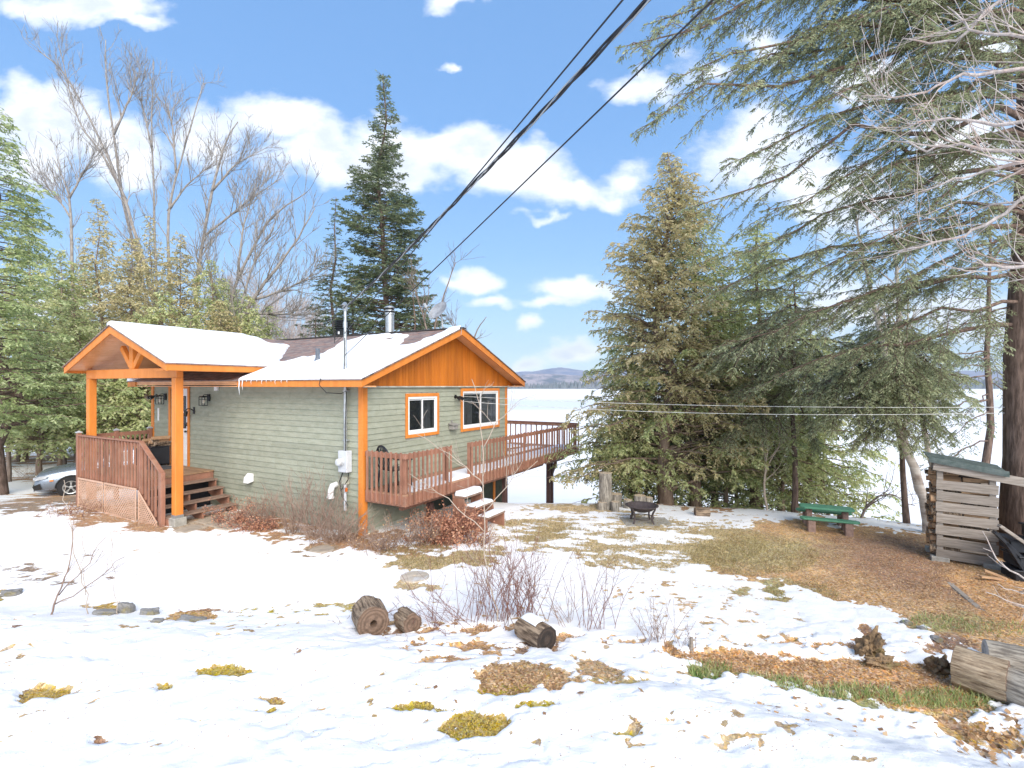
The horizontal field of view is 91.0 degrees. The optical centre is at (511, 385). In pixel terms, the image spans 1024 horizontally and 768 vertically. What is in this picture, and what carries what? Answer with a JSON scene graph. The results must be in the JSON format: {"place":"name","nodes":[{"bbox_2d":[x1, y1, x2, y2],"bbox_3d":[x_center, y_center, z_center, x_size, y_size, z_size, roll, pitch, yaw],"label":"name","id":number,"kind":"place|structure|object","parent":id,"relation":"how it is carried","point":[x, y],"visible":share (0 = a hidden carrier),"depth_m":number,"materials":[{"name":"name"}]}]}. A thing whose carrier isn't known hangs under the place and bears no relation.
{"place":"outdoors","nodes":[
{"label":"outdoors","id":0,"kind":"place"},
{"bbox_2d":[2,367,1002,379],"bbox_3d":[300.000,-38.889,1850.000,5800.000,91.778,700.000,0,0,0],"label":"hills","id":1,"kind":"structure","parent":0,"point":[563,371],"depth_m":1842.79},
{"bbox_2d":[0,0,1018,374],"label":"sky","id":2,"kind":"structure","parent":0,"point":[464,74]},
{"bbox_2d":[0,445,1023,767],"bbox_3d":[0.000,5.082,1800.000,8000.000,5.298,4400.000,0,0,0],"label":"ground","id":3,"kind":"structure","parent":0,"point":[278,599],"depth_m":5.64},
{"bbox_2d":[0,275,56,450],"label":"cedar tree","id":4,"kind":"object","parent":3,"relation":"on","point":[6,294],"visible":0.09,"depth_m":24.06,"materials":[{"name":"green plant"}]},
{"bbox_2d":[0,228,83,459],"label":"cedar tree","id":5,"kind":"object","parent":3,"relation":"on","point":[38,305],"visible":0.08,"depth_m":27.07,"materials":[{"name":"green plant"}]},
{"bbox_2d":[0,323,85,476],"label":"cedar tree","id":6,"kind":"object","parent":3,"relation":"on","point":[33,443],"visible":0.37,"depth_m":19.76,"materials":[{"name":"green plant"}]},
{"bbox_2d":[0,249,108,465],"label":"cedar tree","id":7,"kind":"object","parent":3,"relation":"on","point":[66,291],"visible":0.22,"depth_m":23.97,"materials":[{"name":"green plant"}]},
{"bbox_2d":[1,299,113,462],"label":"cedar tree","id":8,"kind":"object","parent":3,"relation":"on","point":[77,323],"visible":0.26,"depth_m":21.17,"materials":[{"name":"green plant"}]},
{"bbox_2d":[0,107,136,494],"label":"spruce tree","id":9,"kind":"object","parent":3,"relation":"on","point":[9,419],"visible":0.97,"depth_m":17.56,"materials":[{"name":"green plant"}]},
{"bbox_2d":[19,119,125,331],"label":"bare tree","id":10,"kind":"object","parent":3,"relation":"on","point":[69,193],"visible":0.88,"depth_m":28.95,"materials":[{"name":"grey plant"}]},
{"bbox_2d":[32,446,133,495],"bbox_3d":[-14.739,3.073,18.677,4.325,1.560,2.200,0,0,-36],"label":"parked car","id":11,"kind":"object","parent":3,"relation":"on","point":[54,478],"visible":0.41,"depth_m":17.15,"materials":[{"name":"silver metal"}]},
{"bbox_2d":[50,512,123,614],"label":"sapling","id":12,"kind":"object","parent":3,"relation":"on","point":[59,592],"visible":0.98,"depth_m":6.43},
{"bbox_2d":[15,12,161,324],"bbox_3d":[-25.821,-10.619,30.929,9.461,24.172,2.857,0,0,4],"label":"bare tree","id":13,"kind":"object","parent":3,"relation":"on","point":[112,171],"visible":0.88,"depth_m":30.93,"materials":[{"name":"grey plant"}]},
{"bbox_2d":[37,373,150,460],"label":"cedar tree","id":14,"kind":"object","parent":3,"relation":"on","point":[102,398],"visible":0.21,"depth_m":19.70,"materials":[{"name":"green plant"}]},
{"bbox_2d":[64,199,140,345],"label":"cedar tree","id":15,"kind":"object","parent":3,"relation":"on","point":[100,256],"visible":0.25,"depth_m":26.97,"materials":[{"name":"green plant"}]},
{"bbox_2d":[72,379,153,453],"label":"cedar tree","id":16,"kind":"object","parent":3,"relation":"on","point":[143,393],"visible":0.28,"depth_m":19.73,"materials":[{"name":"green plant"}]},
{"bbox_2d":[70,239,167,414],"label":"cedar tree","id":17,"kind":"object","parent":3,"relation":"on","point":[122,289],"visible":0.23,"depth_m":24.66,"materials":[{"name":"green plant"}]},
{"bbox_2d":[97,23,160,308],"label":"bare tree","id":18,"kind":"object","parent":3,"relation":"on","point":[136,78],"visible":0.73,"depth_m":31.92,"materials":[{"name":"grey plant"}]},
{"bbox_2d":[113,57,169,311],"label":"bare tree","id":19,"kind":"object","parent":3,"relation":"on","point":[150,139],"visible":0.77,"depth_m":32.95,"materials":[{"name":"grey plant"}]},
{"bbox_2d":[110,290,193,420],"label":"cedar tree","id":20,"kind":"object","parent":3,"relation":"on","point":[151,318],"visible":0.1,"depth_m":23.25,"materials":[{"name":"green plant"}]},
{"bbox_2d":[121,216,185,325],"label":"cedar tree","id":21,"kind":"object","parent":3,"relation":"on","point":[151,240],"visible":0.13,"depth_m":28.97,"materials":[{"name":"green plant"}]},
{"bbox_2d":[75,426,237,526],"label":"porch deck","id":22,"kind":"structure","parent":3,"relation":"on","point":[152,486],"depth_m":11.97,"materials":[{"name":"brown wood"}]},
{"bbox_2d":[136,445,169,466],"bbox_3d":[-9.785,1.883,13.673,0.880,0.530,0.520,0,0,29],"label":"storage bin","id":23,"kind":"object","parent":22,"relation":"on","point":[161,454],"visible":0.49,"depth_m":13.50,"materials":[{"name":"black plastic"}]},
{"bbox_2d":[148,231,210,327],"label":"cedar tree","id":24,"kind":"object","parent":3,"relation":"on","point":[177,283],"visible":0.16,"depth_m":27.79,"materials":[{"name":"green plant"}]},
{"bbox_2d":[132,63,252,312],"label":"bare tree","id":25,"kind":"object","parent":3,"relation":"on","point":[173,145],"visible":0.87,"depth_m":30.95,"materials":[{"name":"grey plant"}]},
{"bbox_2d":[177,260,252,334],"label":"cedar tree","id":26,"kind":"object","parent":3,"relation":"on","point":[212,291],"visible":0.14,"depth_m":26.79,"materials":[{"name":"green plant"}]},
{"bbox_2d":[202,300,245,333],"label":"cedar tree","id":27,"kind":"object","parent":3,"relation":"on","point":[221,327],"visible":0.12,"depth_m":25.02,"materials":[{"name":"green plant"}]},
{"bbox_2d":[180,108,291,326],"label":"bare tree","id":28,"kind":"object","parent":3,"relation":"on","point":[207,209],"visible":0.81,"depth_m":29.93,"materials":[{"name":"grey plant"}]},
{"bbox_2d":[202,495,274,527],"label":"shrub","id":29,"kind":"object","parent":3,"relation":"on","point":[239,516],"visible":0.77,"depth_m":11.12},
{"bbox_2d":[212,512,283,532],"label":"shrub","id":30,"kind":"object","parent":3,"relation":"on","point":[253,527],"visible":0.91,"depth_m":10.63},
{"bbox_2d":[225,296,271,338],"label":"cedar tree","id":31,"kind":"object","parent":3,"relation":"on","point":[247,325],"visible":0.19,"depth_m":25.81,"materials":[{"name":"green plant"}]},
{"bbox_2d":[177,154,323,329],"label":"bare tree","id":32,"kind":"object","parent":3,"relation":"on","point":[208,243],"visible":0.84,"depth_m":27.93,"materials":[{"name":"grey plant"}]},
{"bbox_2d":[213,258,294,339],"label":"bare tree","id":33,"kind":"object","parent":3,"relation":"on","point":[260,309],"visible":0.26,"depth_m":43.96,"materials":[{"name":"brown plant"}]},
{"bbox_2d":[223,487,290,526],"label":"shrub","id":34,"kind":"object","parent":3,"relation":"on","point":[263,513],"visible":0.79,"depth_m":11.00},
{"bbox_2d":[0,590,532,738],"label":"moss","id":35,"kind":"object","parent":3,"relation":"on","point":[453,733],"visible":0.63,"depth_m":4.31,"materials":[{"name":"yellow plant"}]},
{"bbox_2d":[253,306,286,339],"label":"cedar tree","id":36,"kind":"object","parent":3,"relation":"on","point":[268,328],"visible":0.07,"depth_m":29.87,"materials":[{"name":"green plant"}]},
{"bbox_2d":[239,275,316,338],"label":"bare tree","id":37,"kind":"object","parent":3,"relation":"on","point":[294,322],"visible":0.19,"depth_m":46.06,"materials":[{"name":"brown plant"}]},
{"bbox_2d":[218,184,340,328],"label":"bare tree","id":38,"kind":"object","parent":3,"relation":"on","point":[304,280],"visible":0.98,"depth_m":26.93,"materials":[{"name":"grey plant"}]},
{"bbox_2d":[62,302,525,535],"bbox_3d":[-5.585,1.476,14.321,9.085,7.568,8.500,0,0,29],"label":"cabin","id":39,"kind":"object","parent":3,"relation":"on","point":[247,438],"visible":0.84,"depth_m":12.04,"materials":[{"name":"green"}]},
{"bbox_2d":[107,321,289,365],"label":"porch roof snow","id":40,"kind":"structure","parent":39,"relation":"on","point":[171,344],"depth_m":11.93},
{"bbox_2d":[127,325,460,380],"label":"roof snow","id":41,"kind":"structure","parent":39,"relation":"on","point":[367,355],"depth_m":11.48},
{"bbox_2d":[405,393,438,438],"bbox_3d":[-2.340,0.690,12.167,0.510,1.320,1.530,0,0,29],"label":"window","id":42,"kind":"structure","parent":39,"relation":"in","point":[416,404],"depth_m":12.40,"materials":[{"name":"white plastic"}]},
{"bbox_2d":[461,388,499,431],"bbox_3d":[-1.080,0.650,14.439,0.510,1.460,2.310,0,0,29],"label":"window","id":43,"kind":"structure","parent":39,"relation":"in","point":[469,412],"depth_m":14.72,"materials":[{"name":"white plastic"}]},
{"bbox_2d":[345,0,623,332],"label":"overhead wire","id":44,"kind":"object","parent":39,"relation":"attached to","point":[586,43],"visible":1,"depth_m":4.34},
{"bbox_2d":[344,0,650,308],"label":"service cable","id":45,"kind":"object","parent":39,"relation":"attached to","point":[600,49],"visible":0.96,"depth_m":4.25,"materials":[{"name":"rubber"}]},
{"bbox_2d":[343,0,713,356],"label":"overhead wire","id":46,"kind":"object","parent":39,"relation":"attached to","point":[649,61],"visible":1,"depth_m":4.20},
{"bbox_2d":[463,401,992,414],"bbox_3d":[4.115,0.504,11.264,11.588,0.219,0.012,0,0,20],"label":"clothesline","id":47,"kind":"object","parent":39,"relation":"attached to","point":[769,414],"visible":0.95,"depth_m":10.56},
{"bbox_2d":[259,473,328,533],"bbox_3d":[-4.510,2.455,10.414,1.411,1.454,1.018,0,0,0],"label":"shrub","id":48,"kind":"object","parent":3,"relation":"on","point":[292,528],"visible":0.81,"depth_m":10.48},
{"bbox_2d":[282,459,355,537],"bbox_3d":[-3.901,2.346,10.320,1.594,1.672,1.260,0,0,-14],"label":"shrub","id":49,"kind":"object","parent":3,"relation":"on","point":[310,511],"visible":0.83,"depth_m":10.26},
{"bbox_2d":[295,199,365,335],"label":"fir tree","id":50,"kind":"object","parent":3,"relation":"on","point":[334,267],"visible":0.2,"depth_m":29.80,"materials":[{"name":"green plant"}]},
{"bbox_2d":[273,488,388,545],"bbox_3d":[-3.644,2.624,9.919,2.041,1.116,1.392,0,0,-39],"label":"shrub","id":51,"kind":"object","parent":3,"relation":"on","point":[345,530],"visible":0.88,"depth_m":9.92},
{"bbox_2d":[18,478,717,694],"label":"fallen leaves","id":52,"kind":"object","parent":3,"relation":"on","point":[550,685],"visible":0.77,"depth_m":4.91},
{"bbox_2d":[351,595,389,634],"bbox_3d":[-1.770,2.881,6.280,0.393,0.406,0.400,0,0,-28],"label":"log","id":53,"kind":"object","parent":3,"relation":"on","point":[369,614],"visible":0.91,"depth_m":6.14,"materials":[{"name":"brown wood"}]},
{"bbox_2d":[314,70,449,336],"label":"fir tree","id":54,"kind":"object","parent":3,"relation":"on","point":[380,208],"visible":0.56,"depth_m":25.43,"materials":[{"name":"green plant"}]},
{"bbox_2d":[347,518,420,555],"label":"shrub","id":55,"kind":"object","parent":3,"relation":"on","point":[383,539],"visible":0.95,"depth_m":9.54,"materials":[{"name":"brown plant"}]},
{"bbox_2d":[393,606,421,632],"bbox_3d":[-1.314,2.945,6.332,0.267,0.265,0.287,0,0,-40],"label":"log","id":56,"kind":"object","parent":3,"relation":"on","point":[406,616],"visible":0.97,"depth_m":6.25,"materials":[{"name":"brown wood"}]},
{"bbox_2d":[394,267,432,331],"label":"fir tree","id":57,"kind":"object","parent":3,"relation":"on","point":[415,320],"visible":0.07,"depth_m":23.97,"materials":[{"name":"green plant"}]},
{"bbox_2d":[380,507,462,548],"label":"shrub","id":58,"kind":"object","parent":3,"relation":"on","point":[417,537],"visible":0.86,"depth_m":9.79,"materials":[{"name":"brown plant"}]},
{"bbox_2d":[394,241,477,328],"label":"bare tree","id":59,"kind":"object","parent":3,"relation":"on","point":[423,307],"visible":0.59,"depth_m":19.48,"materials":[{"name":"grey plant"}]},
{"bbox_2d":[401,513,480,548],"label":"shrub","id":60,"kind":"object","parent":3,"relation":"on","point":[444,535],"visible":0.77,"depth_m":9.85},
{"bbox_2d":[399,499,494,537],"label":"shrub","id":61,"kind":"object","parent":3,"relation":"on","point":[459,519],"visible":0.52,"depth_m":10.48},
{"bbox_2d":[401,549,503,629],"bbox_3d":[-0.747,2.583,6.586,1.371,1.065,1.041,0,0,14],"label":"shrub","id":62,"kind":"object","parent":3,"relation":"on","point":[430,610],"visible":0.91,"depth_m":6.45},
{"bbox_2d":[365,420,578,531],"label":"front deck","id":63,"kind":"structure","parent":3,"relation":"on","point":[401,497],"depth_m":11.43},
{"bbox_2d":[408,444,570,491],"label":"deck snow","id":64,"kind":"structure","parent":63,"relation":"on","point":[459,474],"depth_m":12.63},
{"bbox_2d":[409,380,546,621],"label":"sapling","id":65,"kind":"object","parent":3,"relation":"on","point":[480,480],"visible":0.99,"depth_m":6.49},
{"bbox_2d":[452,522,532,630],"bbox_3d":[-0.268,2.453,6.594,1.144,1.325,1.399,0,0,0],"label":"shrub","id":66,"kind":"object","parent":3,"relation":"on","point":[492,601],"visible":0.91,"depth_m":6.51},
{"bbox_2d":[469,516,583,618],"bbox_3d":[0.014,2.478,6.559,1.757,1.326,1.282,0,0,34],"label":"shrub","id":67,"kind":"object","parent":3,"relation":"on","point":[528,593],"visible":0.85,"depth_m":6.66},
{"bbox_2d":[514,613,555,648],"bbox_3d":[0.274,2.933,5.982,0.302,0.304,0.431,0,0,-38],"label":"log","id":68,"kind":"object","parent":3,"relation":"on","point":[542,634],"visible":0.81,"depth_m":5.85,"materials":[{"name":"brown wood"}]},
{"bbox_2d":[561,542,635,630],"bbox_3d":[1.107,2.562,6.396,1.011,1.185,0.704,0,0,12],"label":"shrub","id":69,"kind":"object","parent":3,"relation":"on","point":[591,609],"visible":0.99,"depth_m":6.40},
{"bbox_2d":[599,472,611,509],"bbox_3d":[2.414,2.747,12.999,0.364,1.016,0.377,0,0,0],"label":"stump","id":70,"kind":"object","parent":3,"relation":"on","point":[605,486],"visible":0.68,"depth_m":12.85,"materials":[{"name":"wood"}]},
{"bbox_2d":[381,514,838,601],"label":"grass","id":71,"kind":"structure","parent":3,"relation":"on","point":[616,555],"depth_m":9.51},
{"bbox_2d":[544,294,698,493],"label":"cedar tree","id":72,"kind":"object","parent":3,"relation":"on","point":[617,443],"visible":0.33,"depth_m":15.17,"materials":[{"name":"green plant"}]},
{"bbox_2d":[620,517,670,525],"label":"fire bowl slab","id":73,"kind":"structure","parent":3,"relation":"on","point":[648,522],"depth_m":11.75,"materials":[{"name":"concrete"}]},
{"bbox_2d":[625,501,658,524],"bbox_3d":[3.035,2.984,11.750,0.760,0.410,0.760,0,0,-17],"label":"fire bowl","id":74,"kind":"object","parent":73,"relation":"on","point":[641,506],"visible":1,"depth_m":11.80,"materials":[{"name":"metal"}]},
{"bbox_2d":[573,360,721,502],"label":"cedar tree","id":75,"kind":"object","parent":3,"relation":"on","point":[638,479],"visible":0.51,"depth_m":14.27,"materials":[{"name":"green plant"}]},
{"bbox_2d":[578,413,720,506],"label":"cedar tree","id":76,"kind":"object","parent":3,"relation":"on","point":[640,489],"visible":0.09,"depth_m":14.97,"materials":[{"name":"green plant"}]},
{"bbox_2d":[630,591,694,648],"bbox_3d":[1.736,2.791,6.044,0.739,0.665,0.774,0,0,-11],"label":"shrub","id":77,"kind":"object","parent":3,"relation":"on","point":[657,632],"visible":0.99,"depth_m":5.98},
{"bbox_2d":[547,152,808,504],"bbox_3d":[4.783,-1.395,15.361,7.748,10.525,6.393,0,0,0],"label":"cedar tree","id":78,"kind":"object","parent":3,"relation":"on","point":[655,341],"visible":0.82,"depth_m":13.85,"materials":[{"name":"green plant"}]},
{"bbox_2d":[587,203,802,506],"bbox_3d":[5.250,-0.620,15.011,5.872,9.598,5.536,0,0,0],"label":"cedar tree","id":79,"kind":"object","parent":3,"relation":"on","point":[726,322],"visible":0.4,"depth_m":14.23,"materials":[{"name":"green plant"}]},
{"bbox_2d":[622,403,771,505],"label":"cedar tree","id":80,"kind":"object","parent":3,"relation":"on","point":[713,485],"visible":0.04,"depth_m":15.24,"materials":[{"name":"green plant"}]},
{"bbox_2d":[641,287,789,508],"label":"cedar tree","id":81,"kind":"object","parent":3,"relation":"on","point":[726,493],"visible":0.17,"depth_m":14.38,"materials":[{"name":"green plant"}]},
{"bbox_2d":[433,640,1023,766],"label":"loose leaves","id":82,"kind":"object","parent":3,"relation":"on","point":[1007,735],"visible":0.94,"depth_m":4.41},
{"bbox_2d":[655,257,809,506],"bbox_3d":[6.575,0.216,15.804,5.096,8.708,4.077,0,0,39],"label":"cedar tree","id":83,"kind":"object","parent":3,"relation":"on","point":[721,285],"visible":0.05,"depth_m":15.37,"materials":[{"name":"green plant"}]},
{"bbox_2d":[650,392,824,511],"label":"cedar tree","id":84,"kind":"object","parent":3,"relation":"on","point":[737,499],"visible":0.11,"depth_m":14.62,"materials":[{"name":"green plant"}]},
{"bbox_2d":[507,379,1002,388],"bbox_3d":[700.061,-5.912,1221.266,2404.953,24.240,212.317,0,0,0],"label":"shore wood","id":85,"kind":"object","parent":3,"relation":"on","point":[572,385],"visible":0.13,"depth_m":1121.42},
{"bbox_2d":[699,272,853,512],"bbox_3d":[7.130,0.494,13.542,4.805,6.941,3.531,0,0,0],"label":"hemlock tree","id":86,"kind":"object","parent":3,"relation":"on","point":[762,374],"visible":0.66,"depth_m":12.80,"materials":[{"name":"green plant"}]},
{"bbox_2d":[756,391,801,509],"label":"slim tree","id":87,"kind":"object","parent":3,"relation":"on","point":[764,480],"visible":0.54,"depth_m":12.98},
{"bbox_2d":[706,341,868,514],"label":"cedar tree","id":88,"kind":"object","parent":3,"relation":"on","point":[818,491],"visible":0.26,"depth_m":14.10,"materials":[{"name":"green plant"}]},
{"bbox_2d":[706,412,882,514],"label":"cedar tree","id":89,"kind":"object","parent":3,"relation":"on","point":[828,462],"visible":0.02,"depth_m":15.06,"materials":[{"name":"green plant"}]},
{"bbox_2d":[667,220,924,509],"bbox_3d":[7.639,-0.260,15.236,5.501,9.460,6.648,0,0,-23],"label":"cedar tree","id":90,"kind":"object","parent":3,"relation":"on","point":[801,444],"visible":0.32,"depth_m":14.56,"materials":[{"name":"green plant"}]},
{"bbox_2d":[614,0,1023,558],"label":"hemlock tree","id":91,"kind":"object","parent":3,"relation":"on","point":[1011,507],"visible":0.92,"depth_m":8.49,"materials":[{"name":"green plant"}]},
{"bbox_2d":[748,383,901,521],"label":"cedar tree","id":92,"kind":"object","parent":3,"relation":"on","point":[830,453],"visible":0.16,"depth_m":14.86,"materials":[{"name":"green plant"}]},
{"bbox_2d":[796,503,859,536],"bbox_3d":[6.996,2.981,11.200,1.109,0.588,1.008,0,0,24],"label":"picnic table","id":93,"kind":"object","parent":3,"relation":"on","point":[842,520],"visible":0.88,"depth_m":10.99,"materials":[{"name":"green paint"}]},
{"bbox_2d":[771,301,900,502],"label":"cedar tree","id":94,"kind":"object","parent":3,"relation":"on","point":[865,466],"visible":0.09,"depth_m":14.98,"materials":[{"name":"green plant"}]},
{"bbox_2d":[676,521,1023,742],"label":"fallen leaves","id":95,"kind":"object","parent":3,"relation":"on","point":[740,669],"visible":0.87,"depth_m":6.59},
{"bbox_2d":[853,625,885,656],"bbox_3d":[4.057,2.991,5.742,0.332,0.550,0.286,0,0,0],"label":"tree stump","id":96,"kind":"object","parent":3,"relation":"on","point":[871,644],"visible":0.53,"depth_m":5.66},
{"bbox_2d":[860,653,900,670],"bbox_3d":[4.043,3.039,5.497,0.420,0.208,0.206,0,0,0],"label":"rock","id":97,"kind":"object","parent":3,"relation":"on","point":[882,661],"visible":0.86,"depth_m":5.46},
{"bbox_2d":[784,303,984,523],"bbox_3d":[8.417,0.892,11.457,3.737,5.714,3.767,0,0,36],"label":"hemlock tree","id":98,"kind":"object","parent":3,"relation":"on","point":[917,388],"visible":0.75,"depth_m":10.72,"materials":[{"name":"green plant"}]},
{"bbox_2d":[837,184,941,532],"bbox_3d":[7.970,-0.507,10.769,2.432,8.130,1.582,0,0,-19],"label":"birch tree","id":99,"kind":"object","parent":3,"relation":"on","point":[917,481],"visible":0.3,"depth_m":10.82,"materials":[{"name":"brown plant"}]},
{"bbox_2d":[815,0,1023,283],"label":"maple tree","id":100,"kind":"object","parent":3,"relation":"on","point":[985,12],"visible":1,"depth_m":4.86,"materials":[{"name":"grey plant"}]},
{"bbox_2d":[923,654,950,675],"bbox_3d":[4.591,3.046,5.405,0.279,0.324,0.281,0,0,0],"label":"rock","id":101,"kind":"object","parent":3,"relation":"on","point":[937,665],"visible":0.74,"depth_m":5.37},
{"bbox_2d":[917,212,1011,519],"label":"hemlock tree","id":102,"kind":"object","parent":3,"relation":"on","point":[990,423],"visible":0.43,"depth_m":16.92,"materials":[{"name":"green plant"}]},
{"bbox_2d":[923,451,1023,570],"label":"wood shelter","id":103,"kind":"object","parent":3,"relation":"on","point":[962,468],"visible":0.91,"depth_m":8.96,"materials":[{"name":"wood"}]},
{"bbox_2d":[950,645,1010,702],"bbox_3d":[4.709,2.897,5.057,0.393,0.409,0.411,0,0,-40],"label":"log","id":104,"kind":"object","parent":3,"relation":"on","point":[979,672],"visible":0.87,"depth_m":4.96,"materials":[{"name":"brown wood"}]},
{"bbox_2d":[981,639,1023,671],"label":"log","id":105,"kind":"object","parent":3,"relation":"on","point":[1013,654],"visible":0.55,"depth_m":5.41,"materials":[{"name":"grey wood"}]},
{"bbox_2d":[991,522,1023,581],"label":"plastic stack","id":106,"kind":"object","parent":3,"relation":"on","point":[1011,543],"visible":0.93,"depth_m":8.27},
{"bbox_2d":[1002,667,1023,706],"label":"log","id":107,"kind":"object","parent":3,"relation":"on","point":[1014,692],"visible":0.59,"depth_m":4.77,"materials":[{"name":"wood"}]},
{"bbox_2d":[507,389,1002,523],"bbox_3d":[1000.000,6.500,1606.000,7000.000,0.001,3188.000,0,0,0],"label":"lake","id":108,"kind":"structure","parent":0,"point":[525,487],"depth_m":49.86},
{"bbox_2d":[520,374,997,388],"bbox_3d":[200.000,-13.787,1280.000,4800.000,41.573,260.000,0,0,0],"label":"hill","id":109,"kind":"structure","parent":0,"point":[536,379],"depth_m":1260.76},
{"bbox_2d":[687,611,1023,709],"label":"grass","id":110,"kind":"structure","parent":0,"point":[937,702],"depth_m":5.03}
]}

